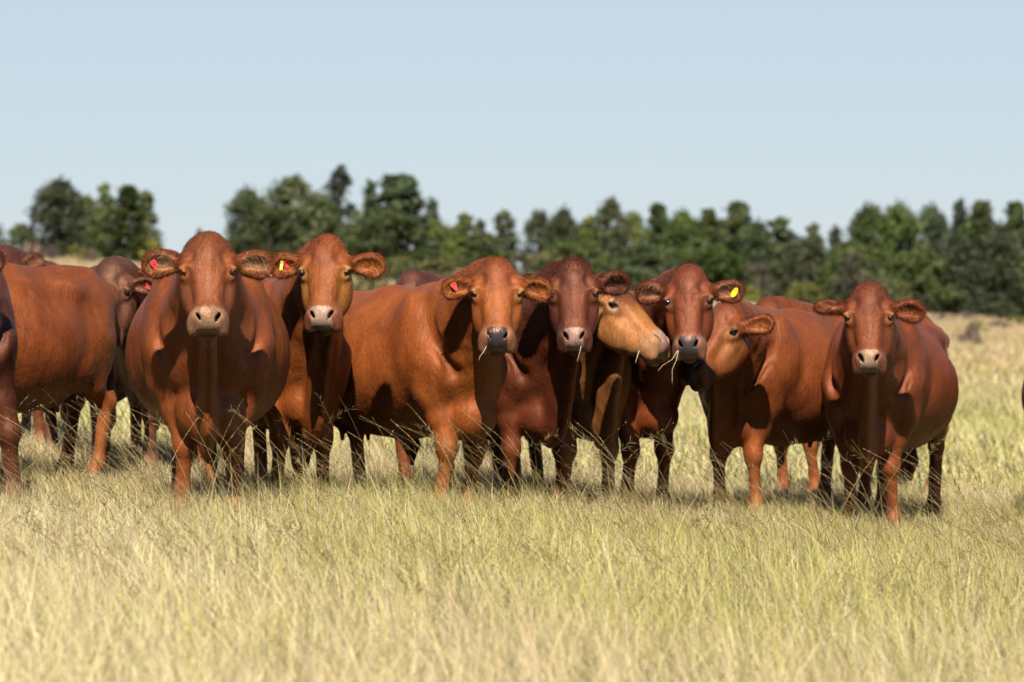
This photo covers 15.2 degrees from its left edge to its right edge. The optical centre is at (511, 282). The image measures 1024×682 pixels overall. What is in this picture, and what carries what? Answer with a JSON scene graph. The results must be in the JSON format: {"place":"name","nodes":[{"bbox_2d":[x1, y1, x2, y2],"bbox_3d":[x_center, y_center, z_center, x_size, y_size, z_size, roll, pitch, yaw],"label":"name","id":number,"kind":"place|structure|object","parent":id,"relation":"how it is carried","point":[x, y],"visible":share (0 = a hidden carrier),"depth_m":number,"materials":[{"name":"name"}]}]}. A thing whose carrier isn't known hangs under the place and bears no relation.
{"place":"outdoors","nodes":[
{"label":"outdoors","id":0,"kind":"place"},
{"bbox_2d":[0,427,1023,681],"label":"foreground grass","id":1,"kind":"structure","parent":0,"point":[398,641],"depth_m":12.69,"materials":[{"name":"beige plant"}]},
{"bbox_2d":[0,413,1023,660],"bbox_3d":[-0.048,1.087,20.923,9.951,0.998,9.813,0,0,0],"label":"pasture grass","id":2,"kind":"structure","parent":0,"point":[837,501],"depth_m":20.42,"materials":[{"name":"beige plant"}]},
{"bbox_2d":[0,255,1023,681],"bbox_3d":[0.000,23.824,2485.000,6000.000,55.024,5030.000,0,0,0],"label":"ground","id":3,"kind":"structure","parent":0,"point":[1010,373],"depth_m":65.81,"materials":[{"name":"beige plant"}]},
{"bbox_2d":[0,222,16,246],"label":"tree","id":4,"kind":"object","parent":3,"relation":"on","point":[2,240],"visible":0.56,"depth_m":256.07,"materials":[{"name":"green plant"}]},
{"bbox_2d":[0,250,22,507],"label":"cow","id":5,"kind":"object","parent":3,"relation":"on","point":[8,344],"visible":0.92,"depth_m":18.88},
{"bbox_2d":[4,223,36,250],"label":"tree","id":6,"kind":"object","parent":3,"relation":"on","point":[18,230],"visible":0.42,"depth_m":261.68,"materials":[{"name":"green plant"}]},
{"bbox_2d":[0,245,64,451],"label":"cow","id":7,"kind":"object","parent":3,"relation":"on","point":[16,255],"visible":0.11,"depth_m":23.79},
{"bbox_2d":[23,242,47,254],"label":"bush","id":8,"kind":"object","parent":3,"relation":"on","point":[29,246],"visible":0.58,"depth_m":199.98,"materials":[{"name":"beige plant"}]},
{"bbox_2d":[40,245,62,260],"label":"bush","id":9,"kind":"object","parent":3,"relation":"on","point":[52,252],"visible":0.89,"depth_m":189.90,"materials":[{"name":"grey plant"}]},
{"bbox_2d":[16,175,96,258],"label":"tree","id":10,"kind":"object","parent":3,"relation":"on","point":[54,197],"visible":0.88,"depth_m":249.14,"materials":[{"name":"green plant"}]},
{"bbox_2d":[1,262,119,480],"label":"cow","id":11,"kind":"object","parent":3,"relation":"on","point":[66,322],"visible":0.91,"depth_m":20.98},
{"bbox_2d":[65,244,85,258],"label":"bush","id":12,"kind":"object","parent":3,"relation":"on","point":[80,251],"visible":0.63,"depth_m":227.98,"materials":[{"name":"green plant"}]},
{"bbox_2d":[63,193,110,259],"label":"tree","id":13,"kind":"object","parent":3,"relation":"on","point":[94,225],"visible":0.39,"depth_m":257.47,"materials":[{"name":"green plant"}]},
{"bbox_2d":[77,248,97,262],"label":"bush","id":14,"kind":"object","parent":3,"relation":"on","point":[90,256],"visible":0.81,"depth_m":189.81,"materials":[{"name":"beige plant"}]},
{"bbox_2d":[45,256,158,473],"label":"cow","id":15,"kind":"object","parent":3,"relation":"on","point":[126,279],"visible":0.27,"depth_m":21.96},
{"bbox_2d":[94,182,116,256],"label":"tree","id":16,"kind":"object","parent":3,"relation":"on","point":[105,197],"visible":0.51,"depth_m":261.78,"materials":[{"name":"green plant"}]},
{"bbox_2d":[85,204,130,258],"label":"tree","id":17,"kind":"object","parent":3,"relation":"on","point":[111,245],"visible":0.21,"depth_m":260.95,"materials":[{"name":"green plant"}]},
{"bbox_2d":[103,184,154,262],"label":"tree","id":18,"kind":"object","parent":3,"relation":"on","point":[129,207],"visible":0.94,"depth_m":251.44,"materials":[{"name":"green plant"}]},
{"bbox_2d":[132,189,165,260],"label":"tree","id":19,"kind":"object","parent":3,"relation":"on","point":[147,197],"visible":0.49,"depth_m":255.63,"materials":[{"name":"green plant"}]},
{"bbox_2d":[138,238,162,262],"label":"bush","id":20,"kind":"object","parent":3,"relation":"on","point":[153,243],"visible":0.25,"depth_m":231.89,"materials":[{"name":"green plant"}]},
{"bbox_2d":[128,247,203,467],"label":"cow","id":21,"kind":"object","parent":3,"relation":"on","point":[137,416],"visible":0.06,"depth_m":23.84},
{"bbox_2d":[124,230,290,524],"bbox_3d":[-1.524,0.472,19.017,0.858,1.456,2.287,0,0,0],"label":"cow","id":22,"kind":"object","parent":3,"relation":"on","point":[208,336],"visible":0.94,"depth_m":18.50},
{"bbox_2d":[222,183,268,253],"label":"tree","id":23,"kind":"object","parent":3,"relation":"on","point":[245,202],"visible":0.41,"depth_m":251.42,"materials":[{"name":"green plant"}]},
{"bbox_2d":[227,201,305,254],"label":"tree","id":24,"kind":"object","parent":3,"relation":"on","point":[269,217],"visible":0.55,"depth_m":239.46,"materials":[{"name":"green plant"}]},
{"bbox_2d":[247,172,322,253],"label":"tree","id":25,"kind":"object","parent":3,"relation":"on","point":[289,192],"visible":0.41,"depth_m":245.34,"materials":[{"name":"green plant"}]},
{"bbox_2d":[204,232,388,497],"bbox_3d":[-1.216,0.475,20.448,0.717,1.486,2.251,0,0,-20],"label":"cow","id":26,"kind":"object","parent":3,"relation":"on","point":[309,288],"visible":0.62,"depth_m":19.83},
{"bbox_2d":[295,189,342,232],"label":"tree","id":27,"kind":"object","parent":3,"relation":"on","point":[321,195],"depth_m":263.80,"materials":[{"name":"green plant"}]},
{"bbox_2d":[294,194,348,240],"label":"tree","id":28,"kind":"object","parent":3,"relation":"on","point":[327,217],"visible":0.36,"depth_m":249.44,"materials":[{"name":"green plant"}]},
{"bbox_2d":[321,164,358,253],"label":"tree","id":29,"kind":"object","parent":3,"relation":"on","point":[337,188],"visible":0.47,"depth_m":257.70,"materials":[{"name":"green plant"}]},
{"bbox_2d":[321,226,384,275],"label":"tree","id":30,"kind":"object","parent":3,"relation":"on","point":[350,234],"visible":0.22,"depth_m":242.19,"materials":[{"name":"green plant"}]},
{"bbox_2d":[344,202,382,228],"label":"tree","id":31,"kind":"object","parent":3,"relation":"on","point":[353,218],"visible":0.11,"depth_m":263.57,"materials":[{"name":"green plant"}]},
{"bbox_2d":[356,178,378,231],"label":"tree","id":32,"kind":"object","parent":3,"relation":"on","point":[369,192],"visible":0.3,"depth_m":261.84,"materials":[{"name":"green plant"}]},
{"bbox_2d":[351,266,393,290],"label":"bush","id":33,"kind":"object","parent":3,"relation":"on","point":[370,285],"visible":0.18,"depth_m":129.54,"materials":[{"name":"green plant"}]},
{"bbox_2d":[346,206,438,276],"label":"tree","id":34,"kind":"object","parent":3,"relation":"on","point":[392,226],"visible":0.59,"depth_m":241.26,"materials":[{"name":"green plant"}]},
{"bbox_2d":[362,173,446,261],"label":"tree","id":35,"kind":"object","parent":3,"relation":"on","point":[398,190],"visible":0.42,"depth_m":247.40,"materials":[{"name":"green plant"}]},
{"bbox_2d":[384,256,428,279],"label":"bush","id":36,"kind":"object","parent":3,"relation":"on","point":[401,263],"visible":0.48,"depth_m":204.56,"materials":[{"name":"green plant"}]},
{"bbox_2d":[384,265,436,284],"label":"bush","id":37,"kind":"object","parent":3,"relation":"on","point":[395,277],"visible":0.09,"depth_m":127.86,"materials":[{"name":"green plant"}]},
{"bbox_2d":[289,255,555,513],"bbox_3d":[-0.505,0.559,20.430,0.704,1.412,2.135,0,0,-36],"label":"cow","id":38,"kind":"object","parent":3,"relation":"on","point":[418,350],"visible":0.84,"depth_m":20.04},
{"bbox_2d":[404,258,462,275],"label":"bush","id":39,"kind":"object","parent":3,"relation":"on","point":[440,265],"visible":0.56,"depth_m":199.47,"materials":[{"name":"green plant"}]},
{"bbox_2d":[424,196,444,271],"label":"tree","id":40,"kind":"object","parent":3,"relation":"on","point":[432,208],"visible":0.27,"depth_m":257.83,"materials":[{"name":"green plant"}]},
{"bbox_2d":[418,217,461,274],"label":"tree","id":41,"kind":"object","parent":3,"relation":"on","point":[437,230],"visible":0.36,"depth_m":251.53,"materials":[{"name":"green plant"}]},
{"bbox_2d":[394,269,491,468],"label":"cow","id":42,"kind":"object","parent":3,"relation":"on","point":[411,278],"visible":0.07,"depth_m":24.57},
{"bbox_2d":[449,212,475,267],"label":"tree","id":43,"kind":"object","parent":3,"relation":"on","point":[462,227],"visible":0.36,"depth_m":255.65,"materials":[{"name":"green plant"}]},
{"bbox_2d":[457,257,483,268],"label":"bush","id":44,"kind":"object","parent":3,"relation":"on","point":[472,260],"visible":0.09,"depth_m":213.96,"materials":[{"name":"green plant"}]},
{"bbox_2d":[471,218,487,249],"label":"tree","id":45,"kind":"object","parent":3,"relation":"on","point":[480,225],"visible":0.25,"depth_m":261.84,"materials":[{"name":"green plant"}]},
{"bbox_2d":[447,230,521,272],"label":"tree","id":46,"kind":"object","parent":3,"relation":"on","point":[477,241],"visible":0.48,"depth_m":247.44,"materials":[{"name":"green plant"}]},
{"bbox_2d":[488,209,522,275],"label":"tree","id":47,"kind":"object","parent":3,"relation":"on","point":[509,225],"visible":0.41,"depth_m":253.78,"materials":[{"name":"green plant"}]},
{"bbox_2d":[0,392,1023,577],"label":"seed stalks","id":48,"kind":"object","parent":3,"relation":"on","point":[319,462],"visible":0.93,"depth_m":18.28,"materials":[{"name":"beige plant"}]},
{"bbox_2d":[0,388,1023,543],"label":"seed stalks","id":49,"kind":"object","parent":3,"relation":"on","point":[382,444],"visible":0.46,"depth_m":21.33,"materials":[{"name":"beige plant"}]},
{"bbox_2d":[394,254,633,507],"bbox_3d":[-0.039,0.566,21.221,0.703,1.463,2.242,0,0,-29],"label":"cow","id":50,"kind":"object","parent":3,"relation":"on","point":[535,401],"visible":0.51,"depth_m":20.66},
{"bbox_2d":[515,253,533,274],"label":"bush","id":51,"kind":"object","parent":3,"relation":"on","point":[519,257],"visible":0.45,"depth_m":213.80,"materials":[{"name":"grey plant"}]},
{"bbox_2d":[518,207,551,273],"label":"tree","id":52,"kind":"object","parent":3,"relation":"on","point":[538,219],"visible":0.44,"depth_m":253.74,"materials":[{"name":"green plant"}]},
{"bbox_2d":[522,250,563,273],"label":"bush","id":53,"kind":"object","parent":3,"relation":"on","point":[530,263],"visible":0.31,"depth_m":208.07,"materials":[{"name":"green plant"}]},
{"bbox_2d":[538,203,581,267],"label":"tree","id":54,"kind":"object","parent":3,"relation":"on","point":[561,225],"visible":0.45,"depth_m":249.49,"materials":[{"name":"green plant"}]},
{"bbox_2d":[462,272,669,508],"bbox_3d":[0.268,0.630,21.706,0.683,1.385,2.207,0,0,-25],"label":"cow","id":55,"kind":"object","parent":3,"relation":"on","point":[626,326],"visible":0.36,"depth_m":21.04},
{"bbox_2d":[534,234,610,273],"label":"tree","id":56,"kind":"object","parent":3,"relation":"on","point":[585,248],"visible":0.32,"depth_m":243.20,"materials":[{"name":"green plant"}]},
{"bbox_2d":[573,222,595,239],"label":"tree","id":57,"kind":"object","parent":3,"relation":"on","point":[578,231],"visible":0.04,"depth_m":263.46,"materials":[{"name":"green plant"}]},
{"bbox_2d":[578,214,598,272],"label":"tree","id":58,"kind":"object","parent":3,"relation":"on","point":[586,231],"visible":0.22,"depth_m":257.79,"materials":[{"name":"green plant"}]},
{"bbox_2d":[589,195,632,271],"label":"tree","id":59,"kind":"object","parent":3,"relation":"on","point":[614,237],"visible":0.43,"depth_m":251.40,"materials":[{"name":"green plant"}]},
{"bbox_2d":[489,262,746,512],"bbox_3d":[0.613,0.614,21.912,0.795,1.464,2.585,0,0,-26],"label":"cow","id":60,"kind":"object","parent":3,"relation":"on","point":[676,304],"visible":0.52,"depth_m":21.46},
{"bbox_2d":[597,260,647,290],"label":"bush","id":61,"kind":"object","parent":3,"relation":"on","point":[627,266],"visible":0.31,"depth_m":209.80,"materials":[{"name":"green plant"}]},
{"bbox_2d":[620,208,653,277],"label":"tree","id":62,"kind":"object","parent":3,"relation":"on","point":[635,224],"visible":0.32,"depth_m":255.57,"materials":[{"name":"green plant"}]},
{"bbox_2d":[607,242,684,289],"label":"tree","id":63,"kind":"object","parent":3,"relation":"on","point":[647,256],"visible":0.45,"depth_m":239.24,"materials":[{"name":"green plant"}]},
{"bbox_2d":[643,201,671,267],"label":"tree","id":64,"kind":"object","parent":3,"relation":"on","point":[657,223],"visible":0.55,"depth_m":257.67,"materials":[{"name":"green plant"}]},
{"bbox_2d":[645,261,678,278],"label":"bush","id":65,"kind":"object","parent":3,"relation":"on","point":[670,265],"visible":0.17,"depth_m":212.01,"materials":[{"name":"green plant"}]},
{"bbox_2d":[657,206,709,276],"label":"tree","id":66,"kind":"object","parent":3,"relation":"on","point":[682,226],"visible":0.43,"depth_m":249.51,"materials":[{"name":"green plant"}]},
{"bbox_2d":[694,207,720,282],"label":"tree","id":67,"kind":"object","parent":3,"relation":"on","point":[709,220],"visible":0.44,"depth_m":255.60,"materials":[{"name":"green plant"}]},
{"bbox_2d":[681,242,753,300],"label":"tree","id":68,"kind":"object","parent":3,"relation":"on","point":[716,261],"visible":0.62,"depth_m":241.37,"materials":[{"name":"green plant"}]},
{"bbox_2d":[705,217,734,245],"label":"tree","id":69,"kind":"object","parent":3,"relation":"on","point":[722,226],"visible":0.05,"depth_m":265.58,"materials":[{"name":"green plant"}]},
{"bbox_2d":[717,200,752,265],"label":"tree","id":70,"kind":"object","parent":3,"relation":"on","point":[738,217],"visible":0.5,"depth_m":251.64,"materials":[{"name":"green plant"}]},
{"bbox_2d":[742,286,761,302],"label":"bush","id":71,"kind":"object","parent":3,"relation":"on","point":[757,293],"visible":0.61,"depth_m":195.93,"materials":[{"name":"green plant"}]},
{"bbox_2d":[732,217,783,300],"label":"tree","id":72,"kind":"object","parent":3,"relation":"on","point":[756,236],"visible":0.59,"depth_m":247.36,"materials":[{"name":"green plant"}]},
{"bbox_2d":[744,261,778,301],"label":"bush","id":73,"kind":"object","parent":3,"relation":"on","point":[753,268],"visible":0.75,"depth_m":205.95,"materials":[{"name":"brown plant"}]},
{"bbox_2d":[678,301,871,516],"bbox_3d":[1.516,0.730,22.280,0.744,1.289,2.180,0,0,28],"label":"cow","id":74,"kind":"object","parent":3,"relation":"on","point":[753,378],"visible":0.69,"depth_m":21.95},
{"bbox_2d":[761,216,801,295],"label":"tree","id":75,"kind":"object","parent":3,"relation":"on","point":[779,224],"visible":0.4,"depth_m":253.52,"materials":[{"name":"green plant"}]},
{"bbox_2d":[772,234,833,301],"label":"tree","id":76,"kind":"object","parent":3,"relation":"on","point":[796,268],"visible":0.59,"depth_m":247.35,"materials":[{"name":"green plant"}]},
{"bbox_2d":[782,282,829,303],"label":"bush","id":77,"kind":"object","parent":3,"relation":"on","point":[810,288],"visible":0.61,"depth_m":189.56,"materials":[{"name":"green plant"}]},
{"bbox_2d":[804,222,827,284],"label":"tree","id":78,"kind":"object","parent":3,"relation":"on","point":[813,228],"visible":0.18,"depth_m":259.76,"materials":[{"name":"green plant"}]},
{"bbox_2d":[827,224,842,272],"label":"tree","id":79,"kind":"object","parent":3,"relation":"on","point":[834,237],"visible":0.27,"depth_m":261.79,"materials":[{"name":"green plant"}]},
{"bbox_2d":[826,238,846,287],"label":"tree","id":80,"kind":"object","parent":3,"relation":"on","point":[833,247],"visible":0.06,"depth_m":261.55,"materials":[{"name":"green plant"}]},
{"bbox_2d":[755,295,949,497],"bbox_3d":[2.103,0.729,24.444,0.688,1.320,1.959,0,0,45],"label":"cow","id":81,"kind":"object","parent":3,"relation":"on","point":[776,302],"visible":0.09,"depth_m":24.08},
{"bbox_2d":[824,250,885,299],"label":"tree","id":82,"kind":"object","parent":3,"relation":"on","point":[840,282],"visible":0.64,"depth_m":199.76,"materials":[{"name":"green plant"}]},
{"bbox_2d":[815,241,895,299],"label":"tree","id":83,"kind":"object","parent":3,"relation":"on","point":[851,248],"visible":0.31,"depth_m":242.44,"materials":[{"name":"green plant"}]},
{"bbox_2d":[840,200,891,271],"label":"tree","id":84,"kind":"object","parent":3,"relation":"on","point":[862,231],"visible":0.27,"depth_m":251.32,"materials":[{"name":"green plant"}]},
{"bbox_2d":[811,280,958,533],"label":"cow","id":85,"kind":"object","parent":3,"relation":"on","point":[889,379],"visible":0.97,"depth_m":21.35},
{"bbox_2d":[877,277,912,300],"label":"bush","id":86,"kind":"object","parent":3,"relation":"on","point":[887,284],"visible":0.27,"depth_m":185.85,"materials":[{"name":"green plant"}]},
{"bbox_2d":[871,198,929,279],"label":"tree","id":87,"kind":"object","parent":3,"relation":"on","point":[900,226],"visible":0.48,"depth_m":245.33,"materials":[{"name":"green plant"}]},
{"bbox_2d":[876,246,965,313],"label":"tree","id":88,"kind":"object","parent":3,"relation":"on","point":[918,265],"visible":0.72,"depth_m":239.12,"materials":[{"name":"green plant"}]},
{"bbox_2d":[902,292,939,314],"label":"bush","id":89,"kind":"object","parent":3,"relation":"on","point":[928,299],"visible":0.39,"depth_m":183.89,"materials":[{"name":"green plant"}]},
{"bbox_2d":[913,200,955,311],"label":"tree","id":90,"kind":"object","parent":3,"relation":"on","point":[936,231],"visible":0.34,"depth_m":249.51,"materials":[{"name":"green plant"}]},
{"bbox_2d":[932,314,950,320],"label":"bush","id":91,"kind":"object","parent":3,"relation":"on","point":[941,316],"visible":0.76,"depth_m":159.91,"materials":[{"name":"beige plant"}]},
{"bbox_2d":[947,197,969,285],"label":"tree","id":92,"kind":"object","parent":3,"relation":"on","point":[958,214],"visible":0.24,"depth_m":261.75,"materials":[{"name":"green plant"}]},
{"bbox_2d":[930,231,1001,316],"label":"tree","id":93,"kind":"object","parent":3,"relation":"on","point":[958,248],"visible":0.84,"depth_m":240.97,"materials":[{"name":"green plant"}]},
{"bbox_2d":[950,310,981,320],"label":"bush","id":94,"kind":"object","parent":3,"relation":"on","point":[965,314],"visible":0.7,"depth_m":164.88,"materials":[{"name":"beige plant"}]},
{"bbox_2d":[954,325,987,344],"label":"bush","id":95,"kind":"object","parent":3,"relation":"on","point":[971,333],"visible":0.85,"depth_m":119.89,"materials":[{"name":"brown plant"}]},
{"bbox_2d":[949,213,993,313],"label":"tree","id":96,"kind":"object","parent":3,"relation":"on","point":[964,227],"visible":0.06,"depth_m":261.55,"materials":[{"name":"green plant"}]},
{"bbox_2d":[966,319,990,331],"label":"bush","id":97,"kind":"object","parent":3,"relation":"on","point":[978,324],"visible":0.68,"depth_m":139.88,"materials":[{"name":"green plant"}]},
{"bbox_2d":[962,199,1002,289],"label":"tree","id":98,"kind":"object","parent":3,"relation":"on","point":[981,211],"visible":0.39,"depth_m":253.57,"materials":[{"name":"green plant"}]},
{"bbox_2d":[964,219,1023,317],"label":"tree","id":99,"kind":"object","parent":3,"relation":"on","point":[997,243],"visible":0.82,"depth_m":247.25,"materials":[{"name":"green plant"}]},
{"bbox_2d":[987,320,1010,327],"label":"bush","id":100,"kind":"object","parent":3,"relation":"on","point":[998,322],"visible":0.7,"depth_m":150.00,"materials":[{"name":"beige plant"}]},
{"bbox_2d":[983,299,1022,320],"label":"bush","id":101,"kind":"object","parent":3,"relation":"on","point":[999,311],"visible":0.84,"depth_m":175.85,"materials":[{"name":"green plant"}]},
{"bbox_2d":[999,200,1023,316],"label":"tree","id":102,"kind":"object","parent":3,"relation":"on","point":[1015,216],"visible":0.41,"depth_m":255.63,"materials":[{"name":"green plant"}]},
{"bbox_2d":[1003,227,1023,317],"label":"tree","id":103,"kind":"object","parent":3,"relation":"on","point":[1021,262],"visible":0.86,"depth_m":247.32,"materials":[{"name":"green plant"}]},
{"bbox_2d":[1005,314,1023,324],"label":"bush","id":104,"kind":"object","parent":3,"relation":"on","point":[1018,319],"visible":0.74,"depth_m":160.03,"materials":[{"name":"green plant"}]},
{"bbox_2d":[1021,381,1023,409],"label":"cow","id":105,"kind":"object","parent":3,"relation":"on","point":[1022,396],"visible":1,"depth_m":23.21},
{"bbox_2d":[0,0,1023,283],"label":"sky","id":106,"kind":"structure","parent":0,"point":[806,112],"materials":[{"name":"blue"}]},
{"bbox_2d":[17,376,1023,504],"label":"grass","id":107,"kind":"structure","parent":0,"point":[979,403],"depth_m":30.09,"materials":[{"name":"beige plant"}]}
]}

